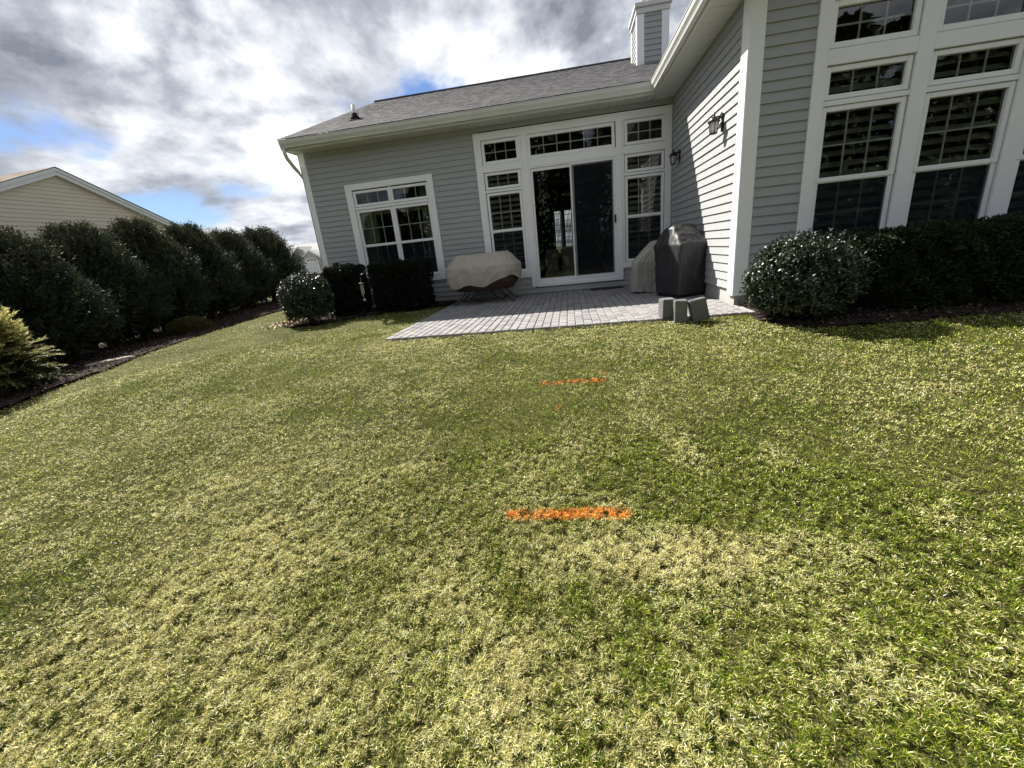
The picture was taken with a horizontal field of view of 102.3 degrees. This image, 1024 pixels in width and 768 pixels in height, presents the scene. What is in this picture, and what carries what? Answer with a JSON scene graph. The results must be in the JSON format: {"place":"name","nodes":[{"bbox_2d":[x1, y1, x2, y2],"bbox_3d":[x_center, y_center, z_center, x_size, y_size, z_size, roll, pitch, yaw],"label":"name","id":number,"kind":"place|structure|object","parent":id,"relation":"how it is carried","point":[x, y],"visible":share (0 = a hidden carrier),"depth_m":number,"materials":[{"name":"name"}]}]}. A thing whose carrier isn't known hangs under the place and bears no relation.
{"place":"outdoors","nodes":[
{"label":"outdoors","id":0,"kind":"place"},
{"bbox_2d":[0,0,690,245],"label":"sky","id":1,"kind":"structure","parent":0,"point":[178,110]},
{"bbox_2d":[0,245,1023,767],"bbox_3d":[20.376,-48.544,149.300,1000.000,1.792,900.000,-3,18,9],"label":"lawn","id":2,"kind":"structure","parent":0,"point":[582,569],"depth_m":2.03,"materials":[{"name":"green plant"}]},
{"bbox_2d":[0,167,180,240],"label":"beige house","id":3,"kind":"structure","parent":2,"relation":"on","point":[31,200],"depth_m":12.31,"materials":[{"name":"plastic"}]},
{"bbox_2d":[0,299,282,407],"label":"bark mulch","id":4,"kind":"object","parent":2,"relation":"on","point":[139,349],"visible":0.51,"depth_m":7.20,"materials":[{"name":"brown wood"}]},
{"bbox_2d":[0,299,18,358],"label":"evergreen tree","id":5,"kind":"object","parent":4,"relation":"on","point":[7,314],"visible":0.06,"depth_m":5.17,"materials":[{"name":"green plant"}]},
{"bbox_2d":[0,305,78,394],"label":"golden shrub","id":6,"kind":"object","parent":4,"relation":"on","point":[13,340],"visible":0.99,"depth_m":4.86,"materials":[{"name":"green plant"}]},
{"bbox_2d":[0,225,126,368],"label":"evergreen tree","id":7,"kind":"object","parent":4,"relation":"on","point":[58,303],"visible":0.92,"depth_m":6.00,"materials":[{"name":"green plant"}]},
{"bbox_2d":[32,219,178,347],"bbox_3d":[-7.979,-1.808,7.807,2.506,2.427,2.365,-3,18,9],"label":"evergreen tree","id":8,"kind":"object","parent":4,"relation":"on","point":[104,259],"visible":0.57,"depth_m":7.58,"materials":[{"name":"green plant"}]},
{"bbox_2d":[83,356,135,366],"bbox_3d":[-5.661,-0.312,5.818,0.199,0.070,0.558,8,22,36],"label":"flat stone","id":9,"kind":"object","parent":4,"relation":"on","point":[99,363],"visible":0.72,"depth_m":5.75,"materials":[{"name":"grey stone"}]},
{"bbox_2d":[104,215,221,330],"bbox_3d":[-7.999,-2.383,9.193,2.377,2.573,2.408,-3,18,9],"label":"evergreen tree","id":10,"kind":"object","parent":4,"relation":"on","point":[150,244],"visible":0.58,"depth_m":8.90,"materials":[{"name":"green plant"}]},
{"bbox_2d":[162,315,216,337],"bbox_3d":[-6.881,-1.260,8.749,0.970,0.395,0.977,-3,18,9],"label":"shrub","id":11,"kind":"object","parent":4,"relation":"on","point":[180,325],"visible":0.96,"depth_m":8.54,"materials":[{"name":"green plant"}]},
{"bbox_2d":[159,221,254,318],"bbox_3d":[-8.050,-2.842,10.508,2.387,2.531,2.394,-3,18,9],"label":"evergreen tree","id":12,"kind":"object","parent":4,"relation":"on","point":[219,270],"visible":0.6,"depth_m":10.31,"materials":[{"name":"green plant"}]},
{"bbox_2d":[204,227,280,308],"bbox_3d":[-8.058,-3.357,12.081,2.401,2.428,2.460,-3,18,9],"label":"evergreen tree","id":13,"kind":"object","parent":4,"relation":"on","point":[259,275],"visible":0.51,"depth_m":11.80,"materials":[{"name":"green plant"}]},
{"bbox_2d":[240,224,308,302],"bbox_3d":[-7.994,-3.866,13.442,2.816,2.521,2.852,-3,18,9],"label":"evergreen tree","id":14,"kind":"object","parent":4,"relation":"on","point":[272,245],"visible":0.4,"depth_m":13.02,"materials":[{"name":"green plant"}]},
{"bbox_2d":[287,243,322,273],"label":"grey house","id":15,"kind":"structure","parent":2,"relation":"on","point":[310,251],"depth_m":49.31,"materials":[{"name":"grey"}]},
{"bbox_2d":[305,258,320,273],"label":"arched window","id":16,"kind":"structure","parent":15,"relation":"in","point":[313,267],"depth_m":49.28,"materials":[{"name":"white"}]},
{"bbox_2d":[282,299,455,326],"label":"bark mulch","id":17,"kind":"object","parent":2,"relation":"on","point":[323,320],"visible":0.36,"depth_m":7.48,"materials":[{"name":"brown wood"}]},
{"bbox_2d":[261,316,321,328],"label":"dry leaves","id":18,"kind":"object","parent":17,"relation":"on","point":[279,324],"visible":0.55,"depth_m":7.37,"materials":[{"name":"beige plant"}]},
{"bbox_2d":[276,271,335,324],"bbox_3d":[-3.534,-1.478,7.113,0.904,0.941,0.913,-18,22,-33],"label":"glossy bush","id":19,"kind":"object","parent":17,"relation":"on","point":[309,297],"visible":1,"depth_m":6.89,"materials":[{"name":"green plant"}]},
{"bbox_2d":[321,262,374,316],"bbox_3d":[-3.059,-1.739,7.722,0.783,1.070,0.824,-3,18,9],"label":"clipped yew","id":20,"kind":"object","parent":17,"relation":"on","point":[344,280],"visible":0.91,"depth_m":7.48,"materials":[{"name":"green plant"}]},
{"bbox_2d":[359,273,375,315],"bbox_3d":[-2.499,-1.494,7.097,0.168,0.799,0.083,-14,20,-25],"label":"wind chime","id":21,"kind":"object","parent":17,"relation":"in","point":[364,299],"visible":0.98,"depth_m":7.05,"materials":[{"name":"black metal"}]},
{"bbox_2d":[366,255,436,313],"bbox_3d":[-2.053,-1.855,7.779,1.149,1.039,0.865,-3,18,9],"label":"clipped yew","id":22,"kind":"object","parent":17,"relation":"on","point":[397,285],"visible":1,"depth_m":7.50,"materials":[{"name":"green plant"}]},
{"bbox_2d":[506,505,634,522],"bbox_3d":[0.267,0.621,1.995,0.635,0.039,0.135,-3,18,9],"label":"orange paint mark","id":23,"kind":"object","parent":2,"relation":"on","point":[516,515],"visible":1,"depth_m":1.99,"materials":[{"name":"orange paint"}]},
{"bbox_2d":[541,376,606,385],"bbox_3d":[0.475,-0.020,3.276,0.552,0.036,0.145,-3,18,9],"label":"orange paint mark","id":24,"kind":"object","parent":2,"relation":"on","point":[596,380],"visible":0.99,"depth_m":3.28,"materials":[{"name":"orange paint"}]},
{"bbox_2d":[277,0,1023,307],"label":"house","id":25,"kind":"structure","parent":2,"relation":"on","point":[843,115],"depth_m":6.37,"materials":[{"name":"grey plastic"}]},
{"bbox_2d":[353,187,400,276],"bbox_3d":[-2.622,-2.947,8.293,0.747,1.743,0.214,-3,18,9],"label":"window","id":26,"kind":"structure","parent":25,"relation":"in","point":[374,244],"depth_m":8.21,"materials":[{"name":"white glass"}]},
{"bbox_2d":[390,182,439,274],"bbox_3d":[-1.871,-2.988,8.177,0.754,1.743,0.214,-3,18,9],"label":"window","id":27,"kind":"structure","parent":25,"relation":"in","point":[422,187],"depth_m":8.09,"materials":[{"name":"white glass"}]},
{"bbox_2d":[481,136,518,164],"bbox_3d":[-0.211,-4.208,7.461,0.675,0.385,0.062,-3,18,9],"label":"transom window","id":28,"kind":"structure","parent":25,"relation":"in","point":[515,139],"depth_m":7.44,"materials":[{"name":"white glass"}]},
{"bbox_2d":[484,169,528,271],"bbox_3d":[-0.086,-3.057,7.881,0.660,1.795,0.157,-3,18,9],"label":"window","id":29,"kind":"structure","parent":25,"relation":"in","point":[514,229],"depth_m":7.83,"materials":[{"name":"white glass"}]},
{"bbox_2d":[545,249,560,277],"bbox_3d":[0.867,-2.528,8.819,0.342,0.660,0.338,-3,18,9],"label":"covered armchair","id":30,"kind":"object","parent":25,"relation":"in","point":[552,263],"visible":0.89,"depth_m":8.72,"materials":[{"name":"fabric"}]},
{"bbox_2d":[561,246,574,276],"bbox_3d":[1.225,-2.588,8.857,0.362,0.680,0.359,-3,18,9],"label":"covered armchair","id":31,"kind":"object","parent":25,"relation":"in","point":[567,257],"visible":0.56,"depth_m":8.75,"materials":[{"name":"fabric"}]},
{"bbox_2d":[527,122,614,158],"bbox_3d":[1.026,-4.279,7.269,1.519,0.383,0.062,-3,18,9],"label":"transom window","id":32,"kind":"structure","parent":25,"relation":"in","point":[611,124],"depth_m":7.24,"materials":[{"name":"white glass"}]},
{"bbox_2d":[529,156,617,283],"bbox_3d":[1.165,-2.987,7.684,1.541,2.064,0.145,-3,18,9],"label":"sliding door","id":33,"kind":"structure","parent":25,"relation":"in","point":[576,277],"depth_m":7.63,"materials":[{"name":"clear glass"}]},
{"bbox_2d":[624,150,663,261],"bbox_3d":[2.393,-3.192,7.499,0.665,1.795,0.157,-3,18,9],"label":"window","id":34,"kind":"structure","parent":25,"relation":"in","point":[649,214],"depth_m":7.46,"materials":[{"name":"clear glass"}]},
{"bbox_2d":[624,115,664,145],"bbox_3d":[2.269,-4.346,7.077,0.674,0.382,0.062,-3,18,9],"label":"transom window","id":35,"kind":"structure","parent":25,"relation":"in","point":[662,117],"depth_m":7.06,"materials":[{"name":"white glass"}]},
{"bbox_2d":[669,149,680,164],"bbox_3d":[2.621,-3.663,6.644,0.172,0.235,0.131,-3,18,9],"label":"wall lantern","id":36,"kind":"object","parent":25,"relation":"attached to","point":[673,156],"depth_m":6.62,"materials":[{"name":"black metal"}]},
{"bbox_2d":[707,112,723,134],"bbox_3d":[2.371,-3.041,4.802,0.172,0.235,0.131,-3,18,9],"label":"wall lantern","id":37,"kind":"object","parent":25,"relation":"attached to","point":[713,121],"depth_m":4.78,"materials":[{"name":"black metal"}]},
{"bbox_2d":[809,54,913,236],"bbox_3d":[3.531,-2.332,4.293,0.750,1.685,0.158,-3,18,9],"label":"window","id":38,"kind":"structure","parent":25,"relation":"in","point":[840,177],"depth_m":4.24,"materials":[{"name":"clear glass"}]},
{"bbox_2d":[829,0,923,49],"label":"transom window","id":39,"kind":"structure","parent":25,"relation":"in","point":[917,6],"depth_m":3.88,"materials":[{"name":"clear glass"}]},
{"bbox_2d":[902,37,1023,226],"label":"window","id":40,"kind":"structure","parent":25,"relation":"in","point":[961,164],"depth_m":4.11,"materials":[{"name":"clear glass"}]},
{"bbox_2d":[937,0,1023,32],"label":"transom window","id":41,"kind":"structure","parent":25,"relation":"in","point":[1015,16],"depth_m":3.78,"materials":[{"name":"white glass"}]},
{"bbox_2d":[1003,132,1023,213],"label":"window","id":42,"kind":"structure","parent":25,"relation":"in","point":[1020,158],"depth_m":4.18,"materials":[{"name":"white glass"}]},
{"bbox_2d":[673,299,687,322],"bbox_3d":[1.765,-0.767,4.327,0.128,0.231,0.103,-3,18,9],"label":"concrete block","id":43,"kind":"object","parent":2,"relation":"on","point":[680,307],"depth_m":4.29,"materials":[{"name":"grey concrete"}]},
{"bbox_2d":[688,297,709,321],"bbox_3d":[1.940,-0.775,4.301,0.208,0.260,0.142,-3,18,9],"label":"concrete block","id":44,"kind":"object","parent":2,"relation":"on","point":[698,310],"depth_m":4.25,"materials":[{"name":"grey concrete"}]},
{"bbox_2d":[734,297,1023,325],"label":"bark mulch","id":45,"kind":"object","parent":2,"relation":"on","point":[859,310],"visible":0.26,"depth_m":3.76,"materials":[{"name":"brown wood"}]},
{"bbox_2d":[739,225,874,316],"bbox_3d":[2.788,-1.038,3.937,0.991,0.873,1.013,-20,23,-38],"label":"glossy bush","id":46,"kind":"object","parent":45,"relation":"on","point":[812,273],"visible":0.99,"depth_m":3.69,"materials":[{"name":"green plant"}]},
{"bbox_2d":[842,209,1023,311],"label":"clipped hedge","id":47,"kind":"object","parent":45,"relation":"on","point":[941,263],"visible":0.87,"depth_m":3.67,"materials":[{"name":"green plant"}]},
{"bbox_2d":[385,286,755,341],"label":"patio","id":48,"kind":"structure","parent":0,"point":[586,308],"depth_m":5.54,"materials":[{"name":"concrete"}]},
{"bbox_2d":[445,250,521,305],"bbox_3d":[-0.503,-1.957,7.595,1.388,0.877,0.973,-3,18,9],"label":"covered fire pit","id":49,"kind":"object","parent":48,"relation":"on","point":[489,271],"visible":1,"depth_m":7.20,"materials":[{"name":"beige fabric cover"},{"name":"dark brown metal"}]},
{"bbox_2d":[590,286,623,290],"bbox_3d":[1.782,-1.811,7.793,0.620,0.012,0.270,-3,18,9],"label":"door mat","id":50,"kind":"object","parent":48,"relation":"on","point":[602,288],"depth_m":7.74,"materials":[{"name":"black"}]},
{"bbox_2d":[630,240,656,292],"bbox_3d":[2.183,-1.919,6.736,0.491,0.790,0.567,-3,18,9],"label":"covered lounge chair","id":51,"kind":"object","parent":48,"relation":"on","point":[642,277],"visible":0.7,"depth_m":6.54,"materials":[{"name":"beige fabric"}]},
{"bbox_2d":[658,297,675,317],"bbox_3d":[1.689,-0.830,4.492,0.140,0.200,0.160,-5,18,3],"label":"concrete block","id":52,"kind":"object","parent":48,"relation":"on","point":[665,309],"depth_m":4.43,"materials":[{"name":"grey concrete"}]},
{"bbox_2d":[654,223,706,297],"bbox_3d":[2.390,-1.758,5.872,0.490,0.972,0.650,-11,18,-15],"label":"covered grill","id":53,"kind":"object","parent":48,"relation":"on","point":[680,250],"visible":1,"depth_m":5.68,"materials":[{"name":"black fabric"}]}
]}

